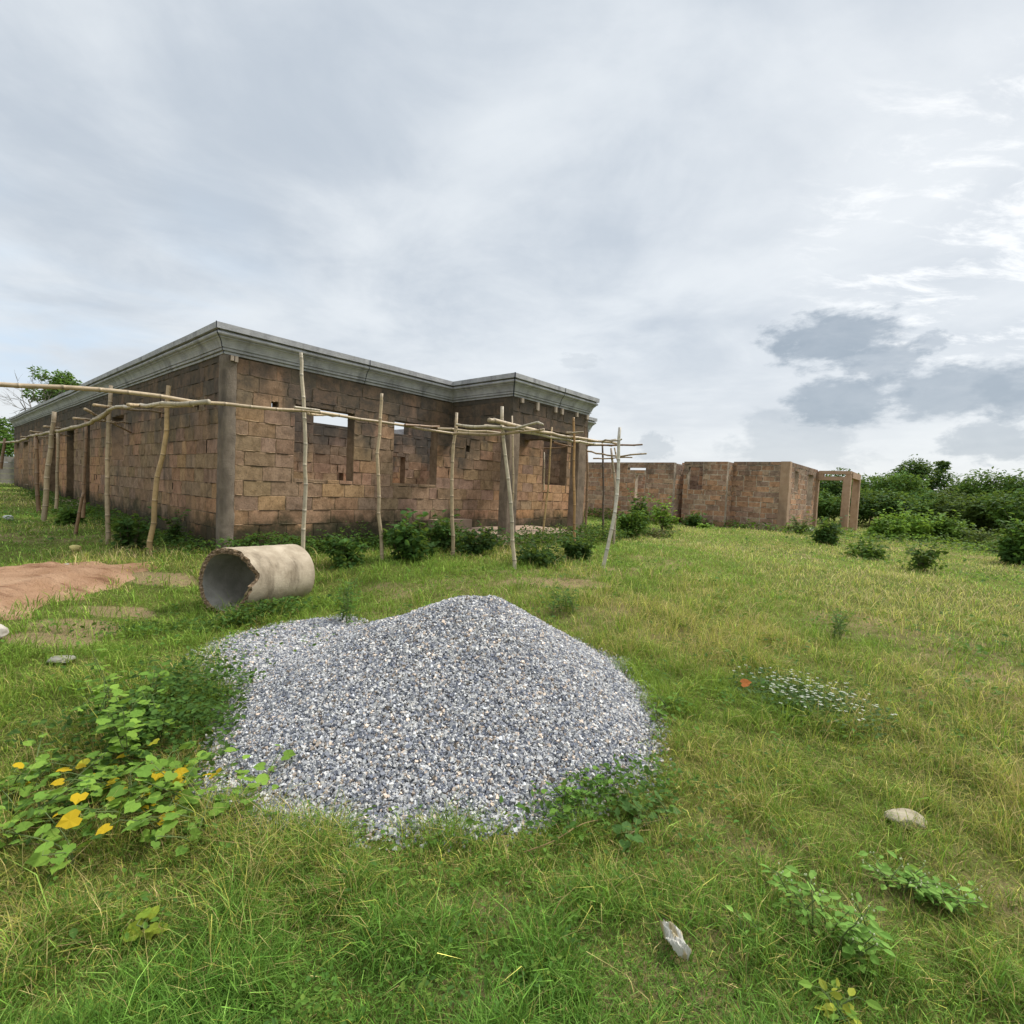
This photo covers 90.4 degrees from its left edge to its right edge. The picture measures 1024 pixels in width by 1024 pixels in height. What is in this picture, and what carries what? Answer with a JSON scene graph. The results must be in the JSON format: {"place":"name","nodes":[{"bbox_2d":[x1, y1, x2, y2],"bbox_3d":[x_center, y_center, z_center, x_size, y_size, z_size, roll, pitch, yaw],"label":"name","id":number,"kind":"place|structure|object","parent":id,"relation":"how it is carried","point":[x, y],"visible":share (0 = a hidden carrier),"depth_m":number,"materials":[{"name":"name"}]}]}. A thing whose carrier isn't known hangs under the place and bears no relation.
{"place":"outdoors","nodes":[
{"label":"outdoors","id":0,"kind":"place"},
{"bbox_2d":[0,473,1023,1023],"bbox_3d":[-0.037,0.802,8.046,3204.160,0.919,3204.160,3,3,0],"label":"ground","id":1,"kind":"structure","parent":0,"point":[180,581],"depth_m":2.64,"materials":[{"name":"green plant"}]},
{"bbox_2d":[0,624,8,638],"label":"stone","id":2,"kind":"object","parent":1,"relation":"on","point":[4,630],"visible":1,"depth_m":4.13,"materials":[{"name":"white stone"}]},
{"bbox_2d":[0,416,13,462],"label":"tree","id":3,"kind":"object","parent":1,"relation":"on","point":[7,433],"visible":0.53,"depth_m":35.67,"materials":[{"name":"green plant"}]},
{"bbox_2d":[0,456,13,483],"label":"boundary wall","id":4,"kind":"structure","parent":1,"relation":"on","point":[7,471],"depth_m":26.41,"materials":[{"name":"grey concrete"}]},
{"bbox_2d":[3,515,13,520],"bbox_3d":[-10.441,0.122,10.528,0.184,0.117,0.130,3,3,0],"label":"stone","id":5,"kind":"object","parent":1,"relation":"on","point":[9,517],"visible":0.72,"depth_m":10.50,"materials":[{"name":"grey stone"}]},
{"bbox_2d":[0,364,74,413],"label":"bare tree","id":6,"kind":"object","parent":1,"relation":"on","point":[30,393],"visible":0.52,"depth_m":43.24,"materials":[{"name":"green plant"}]},
{"bbox_2d":[19,366,82,402],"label":"tree","id":7,"kind":"object","parent":1,"relation":"on","point":[61,378],"visible":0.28,"depth_m":44.93,"materials":[{"name":"green plant"}]},
{"bbox_2d":[0,732,105,874],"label":"creeping plant","id":8,"kind":"object","parent":1,"relation":"on","point":[39,857],"visible":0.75,"depth_m":2.09,"materials":[{"name":"green plant"}]},
{"bbox_2d":[46,655,75,662],"bbox_3d":[-3.414,1.117,3.842,0.195,0.060,0.132,3,3,0],"label":"stone","id":9,"kind":"object","parent":1,"relation":"on","point":[56,658],"visible":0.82,"depth_m":3.81,"materials":[{"name":"grey stone"}]},
{"bbox_2d":[51,504,92,525],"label":"bush","id":10,"kind":"object","parent":1,"relation":"on","point":[69,515],"visible":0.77,"depth_m":10.24,"materials":[{"name":"green plant"}]},
{"bbox_2d":[69,545,81,551],"bbox_3d":[-6.679,0.557,7.761,0.165,0.110,0.132,2,3,-14],"label":"stone","id":11,"kind":"object","parent":1,"relation":"on","point":[77,548],"visible":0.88,"depth_m":7.73,"materials":[{"name":"beige stone"}]},
{"bbox_2d":[0,561,157,619],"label":"bare sand","id":12,"kind":"structure","parent":1,"relation":"on","point":[30,581],"depth_m":5.78,"materials":[{"name":"brown sand"}]},
{"bbox_2d":[0,385,210,553],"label":"bamboo scaffold","id":13,"kind":"object","parent":1,"relation":"on","point":[166,404],"visible":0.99,"depth_m":8.69,"materials":[{"name":"beige wood"}]},
{"bbox_2d":[70,648,180,778],"bbox_3d":[-2.123,1.091,2.803,0.475,0.470,1.007,0,4,-42],"label":"creeping plant","id":14,"kind":"object","parent":1,"relation":"on","point":[124,723],"visible":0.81,"depth_m":2.73,"materials":[{"name":"green plant"}]},
{"bbox_2d":[108,507,151,551],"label":"bush","id":15,"kind":"object","parent":1,"relation":"on","point":[127,536],"visible":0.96,"depth_m":7.92,"materials":[{"name":"green plant"}]},
{"bbox_2d":[27,738,250,842],"bbox_3d":[-1.695,1.245,2.297,0.873,0.263,0.696,4,3,24],"label":"creeping plant","id":16,"kind":"object","parent":1,"relation":"on","point":[70,818],"visible":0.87,"depth_m":2.24,"materials":[{"name":"green plant"}]},
{"bbox_2d":[120,905,169,941],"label":"creeping plant","id":17,"kind":"object","parent":1,"relation":"on","point":[145,915],"visible":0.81,"depth_m":1.68,"materials":[{"name":"green plant"}]},
{"bbox_2d":[157,509,190,547],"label":"bush","id":18,"kind":"object","parent":1,"relation":"on","point":[173,530],"visible":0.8,"depth_m":8.24,"materials":[{"name":"green plant"}]},
{"bbox_2d":[151,744,295,856],"bbox_3d":[-1.278,1.302,2.267,0.327,0.185,0.711,4,3,32],"label":"creeping plant","id":19,"kind":"object","parent":1,"relation":"on","point":[167,826],"visible":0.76,"depth_m":2.20,"materials":[{"name":"green plant"}]},
{"bbox_2d":[0,352,500,559],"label":"bamboo scaffold","id":20,"kind":"object","parent":1,"relation":"on","point":[303,409],"visible":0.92,"depth_m":7.43,"materials":[{"name":"beige wood"}]},
{"bbox_2d":[198,544,314,613],"bbox_3d":[-2.968,0.771,5.964,0.747,0.784,1.018,4,3,23],"label":"concrete pipe","id":21,"kind":"object","parent":1,"relation":"on","point":[262,572],"visible":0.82,"depth_m":5.81,"materials":[{"name":"beige concrete"}]},
{"bbox_2d":[182,613,370,705],"bbox_3d":[-1.836,1.223,4.353,2.345,0.166,2.975,3,3,0],"label":"gravel spread","id":22,"kind":"object","parent":1,"relation":"on","point":[290,636],"visible":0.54,"depth_m":4.50,"materials":[{"name":"gravel"}]},
{"bbox_2d":[334,571,363,621],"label":"creeping plant","id":23,"kind":"object","parent":22,"relation":"on","point":[344,600],"visible":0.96,"depth_m":5.24,"materials":[{"name":"green plant"}]},
{"bbox_2d":[9,320,599,549],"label":"unfinished house","id":24,"kind":"structure","parent":1,"relation":"on","point":[231,472],"depth_m":10.22,"materials":[{"name":"brick"}]},
{"bbox_2d":[320,531,368,568],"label":"bush","id":25,"kind":"object","parent":1,"relation":"on","point":[343,555],"visible":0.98,"depth_m":7.60,"materials":[{"name":"green plant"}]},
{"bbox_2d":[381,508,439,562],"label":"bush","id":26,"kind":"object","parent":1,"relation":"on","point":[404,541],"visible":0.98,"depth_m":7.96,"materials":[{"name":"green plant"}]},
{"bbox_2d":[187,594,675,855],"bbox_3d":[-0.477,0.999,3.644,3.640,0.780,3.605,3,3,0],"label":"gravel heap","id":27,"kind":"object","parent":1,"relation":"on","point":[494,698],"visible":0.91,"depth_m":2.85,"materials":[{"name":"gravel"}]},
{"bbox_2d":[541,765,612,821],"bbox_3d":[0.293,1.358,2.459,0.471,0.169,0.250,0,4,-44],"label":"creeping plant","id":28,"kind":"object","parent":27,"relation":"on","point":[553,809],"visible":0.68,"depth_m":2.40,"materials":[{"name":"green plant"}]},
{"bbox_2d":[424,508,467,553],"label":"bush","id":29,"kind":"object","parent":1,"relation":"on","point":[441,530],"visible":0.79,"depth_m":9.23,"materials":[{"name":"green plant"}]},
{"bbox_2d":[456,521,505,556],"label":"bush","id":30,"kind":"object","parent":1,"relation":"on","point":[479,543],"visible":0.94,"depth_m":8.87,"materials":[{"name":"green plant"}]},
{"bbox_2d":[0,487,1003,938],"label":"undergrowth","id":31,"kind":"object","parent":1,"relation":"on","point":[176,709],"visible":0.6,"depth_m":3.05,"materials":[{"name":"green plant"}]},
{"bbox_2d":[505,533,566,567],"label":"bush","id":32,"kind":"object","parent":1,"relation":"on","point":[534,553],"visible":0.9,"depth_m":8.04,"materials":[{"name":"green plant"}]},
{"bbox_2d":[452,406,646,568],"bbox_3d":[1.147,-0.413,9.638,2.628,2.720,5.667,4,3,34],"label":"bamboo scaffold","id":33,"kind":"object","parent":1,"relation":"on","point":[514,428],"visible":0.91,"depth_m":8.78,"materials":[{"name":"beige wood"}]},
{"bbox_2d":[539,580,582,615],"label":"creeping plant","id":34,"kind":"object","parent":1,"relation":"on","point":[568,600],"visible":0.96,"depth_m":5.61,"materials":[{"name":"green plant"}]},
{"bbox_2d":[524,819,600,852],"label":"dry stalk","id":35,"kind":"object","parent":1,"relation":"on","point":[558,837],"visible":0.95,"depth_m":2.12,"materials":[{"name":"brown plant"}]},
{"bbox_2d":[559,530,597,560],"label":"bush","id":36,"kind":"object","parent":1,"relation":"on","point":[577,548],"visible":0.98,"depth_m":8.78,"materials":[{"name":"green plant"}]},
{"bbox_2d":[607,503,655,538],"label":"bush","id":37,"kind":"object","parent":1,"relation":"on","point":[625,521],"visible":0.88,"depth_m":13.40,"materials":[{"name":"green plant"}]},
{"bbox_2d":[627,488,653,525],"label":"bush","id":38,"kind":"object","parent":1,"relation":"on","point":[637,507],"visible":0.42,"depth_m":17.28,"materials":[{"name":"green plant"}]},
{"bbox_2d":[612,790,681,849],"bbox_3d":[0.568,1.397,2.334,0.400,0.126,0.261,0,4,-45],"label":"creeping plant","id":39,"kind":"object","parent":1,"relation":"on","point":[626,805],"visible":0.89,"depth_m":2.35,"materials":[{"name":"green plant"}]},
{"bbox_2d":[633,523,680,538],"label":"bush","id":40,"kind":"object","parent":1,"relation":"on","point":[653,534],"visible":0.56,"depth_m":14.36,"materials":[{"name":"green plant"}]},
{"bbox_2d":[647,493,679,531],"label":"bush","id":41,"kind":"object","parent":1,"relation":"on","point":[664,521],"visible":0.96,"depth_m":16.16,"materials":[{"name":"green plant"}]},
{"bbox_2d":[644,692,692,719],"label":"creeping plant","id":42,"kind":"object","parent":1,"relation":"on","point":[661,704],"visible":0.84,"depth_m":3.42,"materials":[{"name":"green plant"}]},
{"bbox_2d":[660,919,691,960],"bbox_3d":[0.546,1.429,1.710,0.066,0.062,0.130,2,3,-11],"label":"stone","id":43,"kind":"object","parent":1,"relation":"on","point":[672,934],"visible":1,"depth_m":1.69,"materials":[{"name":"white stone"}]},
{"bbox_2d":[679,511,706,527],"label":"bush","id":44,"kind":"object","parent":1,"relation":"on","point":[694,519],"visible":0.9,"depth_m":19.04,"materials":[{"name":"green plant"}]},
{"bbox_2d":[696,523,713,528],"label":"bush","id":45,"kind":"object","parent":1,"relation":"on","point":[703,526],"visible":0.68,"depth_m":18.48,"materials":[{"name":"green plant"}]},
{"bbox_2d":[584,461,860,532],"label":"unfinished house","id":46,"kind":"structure","parent":1,"relation":"on","point":[775,494],"depth_m":21.09,"materials":[{"name":"brown brick"}]},
{"bbox_2d":[725,905,766,943],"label":"creeping plant","id":47,"kind":"object","parent":1,"relation":"on","point":[740,915],"visible":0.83,"depth_m":1.78,"materials":[{"name":"green plant"}]},
{"bbox_2d":[783,511,815,534],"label":"bush","id":48,"kind":"object","parent":1,"relation":"on","point":[795,522],"visible":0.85,"depth_m":18.52,"materials":[{"name":"green plant"}]},
{"bbox_2d":[728,664,898,739],"bbox_3d":[2.152,1.351,3.687,0.929,0.193,0.987,3,3,0],"label":"flowering plant","id":49,"kind":"object","parent":1,"relation":"on","point":[807,693],"visible":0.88,"depth_m":3.64,"materials":[{"name":"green plant"}]},
{"bbox_2d":[740,679,751,686],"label":"fallen leaf","id":50,"kind":"object","parent":49,"relation":"on","point":[745,682],"visible":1,"depth_m":3.72,"materials":[{"name":"orange plant"}]},
{"bbox_2d":[759,862,896,975],"bbox_3d":[1.081,1.401,1.775,0.417,0.264,0.239,5,3,37],"label":"creeping plant","id":51,"kind":"object","parent":1,"relation":"on","point":[872,927],"visible":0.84,"depth_m":1.74,"materials":[{"name":"green plant"}]},
{"bbox_2d":[809,514,847,545],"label":"bush","id":52,"kind":"object","parent":1,"relation":"on","point":[828,534],"visible":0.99,"depth_m":14.68,"materials":[{"name":"green plant"}]},
{"bbox_2d":[817,488,840,521],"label":"tree","id":53,"kind":"object","parent":1,"relation":"on","point":[825,502],"visible":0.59,"depth_m":28.86,"materials":[{"name":"green plant"}]},
{"bbox_2d":[819,467,852,520],"bbox_3d":[21.376,-1.184,34.319,3.749,3.837,4.353,4,3,30],"label":"tree","id":54,"kind":"object","parent":1,"relation":"on","point":[833,486],"visible":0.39,"depth_m":33.33,"materials":[{"name":"green plant"}]},
{"bbox_2d":[798,977,883,1023],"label":"creeping plant","id":55,"kind":"object","parent":1,"relation":"on","point":[847,1006],"visible":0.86,"depth_m":1.52,"materials":[{"name":"green plant"}]},
{"bbox_2d":[825,604,856,641],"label":"creeping plant","id":56,"kind":"object","parent":1,"relation":"on","point":[840,622],"visible":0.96,"depth_m":5.47,"materials":[{"name":"green plant"}]},
{"bbox_2d":[844,535,891,559],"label":"bush","id":57,"kind":"object","parent":1,"relation":"on","point":[868,551],"visible":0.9,"depth_m":12.02,"materials":[{"name":"green plant"}]},
{"bbox_2d":[828,486,920,526],"bbox_3d":[19.374,-0.297,27.588,3.930,2.392,3.873,3,3,0],"label":"tree","id":58,"kind":"object","parent":1,"relation":"on","point":[882,501],"visible":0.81,"depth_m":26.82,"materials":[{"name":"green plant"}]},
{"bbox_2d":[840,472,925,523],"bbox_3d":[23.016,-0.821,32.102,4.197,3.439,4.558,1,3,-26],"label":"tree","id":59,"kind":"object","parent":1,"relation":"on","point":[865,483],"visible":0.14,"depth_m":31.66,"materials":[{"name":"green plant"}]},
{"bbox_2d":[863,507,910,540],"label":"bush","id":60,"kind":"object","parent":1,"relation":"on","point":[891,525],"visible":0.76,"depth_m":18.11,"materials":[{"name":"green plant"}]},
{"bbox_2d":[860,467,933,499],"bbox_3d":[22.316,-0.796,29.125,3.219,3.548,3.628,3,3,0],"label":"tree","id":61,"kind":"object","parent":1,"relation":"on","point":[905,483],"visible":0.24,"depth_m":28.97,"materials":[{"name":"green plant"}]},
{"bbox_2d":[883,808,926,828],"bbox_3d":[1.891,1.474,2.447,0.198,0.071,0.114,3,3,0],"label":"stone","id":62,"kind":"object","parent":1,"relation":"on","point":[902,815],"visible":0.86,"depth_m":2.42,"materials":[{"name":"beige stone"}]},
{"bbox_2d":[889,501,944,541],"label":"bush","id":63,"kind":"object","parent":1,"relation":"on","point":[918,526],"visible":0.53,"depth_m":18.36,"materials":[{"name":"green plant"}]},
{"bbox_2d":[885,454,958,494],"bbox_3d":[26.498,-1.391,32.881,4.095,4.816,3.264,3,3,0],"label":"tree","id":64,"kind":"object","parent":1,"relation":"on","point":[939,471],"visible":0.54,"depth_m":32.52,"materials":[{"name":"green plant"}]},
{"bbox_2d":[896,540,949,571],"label":"bush","id":65,"kind":"object","parent":1,"relation":"on","point":[922,561],"visible":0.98,"depth_m":9.98,"materials":[{"name":"green plant"}]},
{"bbox_2d":[858,850,988,917],"bbox_3d":[1.595,1.468,1.989,0.403,0.143,0.219,4,3,34],"label":"creeping plant","id":66,"kind":"object","parent":1,"relation":"on","point":[932,888],"visible":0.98,"depth_m":1.98,"materials":[{"name":"green plant"}]},
{"bbox_2d":[899,490,952,521],"bbox_3d":[21.968,-0.051,27.205,3.557,2.316,3.647,5,3,35],"label":"tree","id":67,"kind":"object","parent":1,"relation":"on","point":[926,502],"visible":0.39,"depth_m":26.74,"materials":[{"name":"green plant"}]},
{"bbox_2d":[913,506,975,542],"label":"bush","id":68,"kind":"object","parent":1,"relation":"on","point":[948,527],"visible":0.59,"depth_m":18.29,"materials":[{"name":"green plant"}]},
{"bbox_2d":[937,479,963,499],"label":"tree","id":69,"kind":"object","parent":1,"relation":"on","point":[950,485],"visible":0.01,"depth_m":33.49,"materials":[{"name":"green plant"}]},
{"bbox_2d":[928,487,998,532],"bbox_3d":[22.573,0.022,24.967,3.302,2.467,3.259,4,3,26],"label":"tree","id":70,"kind":"object","parent":1,"relation":"on","point":[943,506],"visible":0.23,"depth_m":25.14,"materials":[{"name":"green plant"}]},
{"bbox_2d":[945,484,993,498],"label":"tree","id":71,"kind":"object","parent":1,"relation":"on","point":[952,490],"visible":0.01,"depth_m":32.12,"materials":[{"name":"green plant"}]},
{"bbox_2d":[954,525,1006,546],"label":"bush","id":72,"kind":"object","parent":1,"relation":"on","point":[981,537],"visible":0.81,"depth_m":16.85,"materials":[{"name":"green plant"}]},
{"bbox_2d":[949,491,1012,535],"bbox_3d":[22.516,0.137,23.491,3.300,2.306,3.156,3,3,0],"label":"tree","id":73,"kind":"object","parent":1,"relation":"on","point":[978,511],"visible":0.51,"depth_m":23.57,"materials":[{"name":"green plant"}]},
{"bbox_2d":[944,466,1023,501],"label":"tree","id":74,"kind":"object","parent":1,"relation":"on","point":[977,486],"visible":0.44,"depth_m":30.08,"materials":[{"name":"green plant"}]},
{"bbox_2d":[977,538,998,552],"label":"bush","id":75,"kind":"object","parent":1,"relation":"on","point":[991,545],"visible":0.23,"depth_m":14.99,"materials":[{"name":"green plant"}]},
{"bbox_2d":[976,488,1023,536],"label":"tree","id":76,"kind":"object","parent":1,"relation":"on","point":[1013,503],"visible":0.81,"depth_m":21.10,"materials":[{"name":"green plant"}]},
{"bbox_2d":[984,468,1023,495],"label":"tree","id":77,"kind":"object","parent":1,"relation":"on","point":[1010,485],"visible":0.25,"depth_m":28.64,"materials":[{"name":"green plant"}]},
{"bbox_2d":[987,508,1023,564],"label":"bush","id":78,"kind":"object","parent":1,"relation":"on","point":[1010,547],"visible":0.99,"depth_m":12.06,"materials":[{"name":"green plant"}]},
{"bbox_2d":[0,0,1023,489],"label":"sky","id":79,"kind":"structure","parent":0,"point":[743,230],"materials":[{"name":"grey"}]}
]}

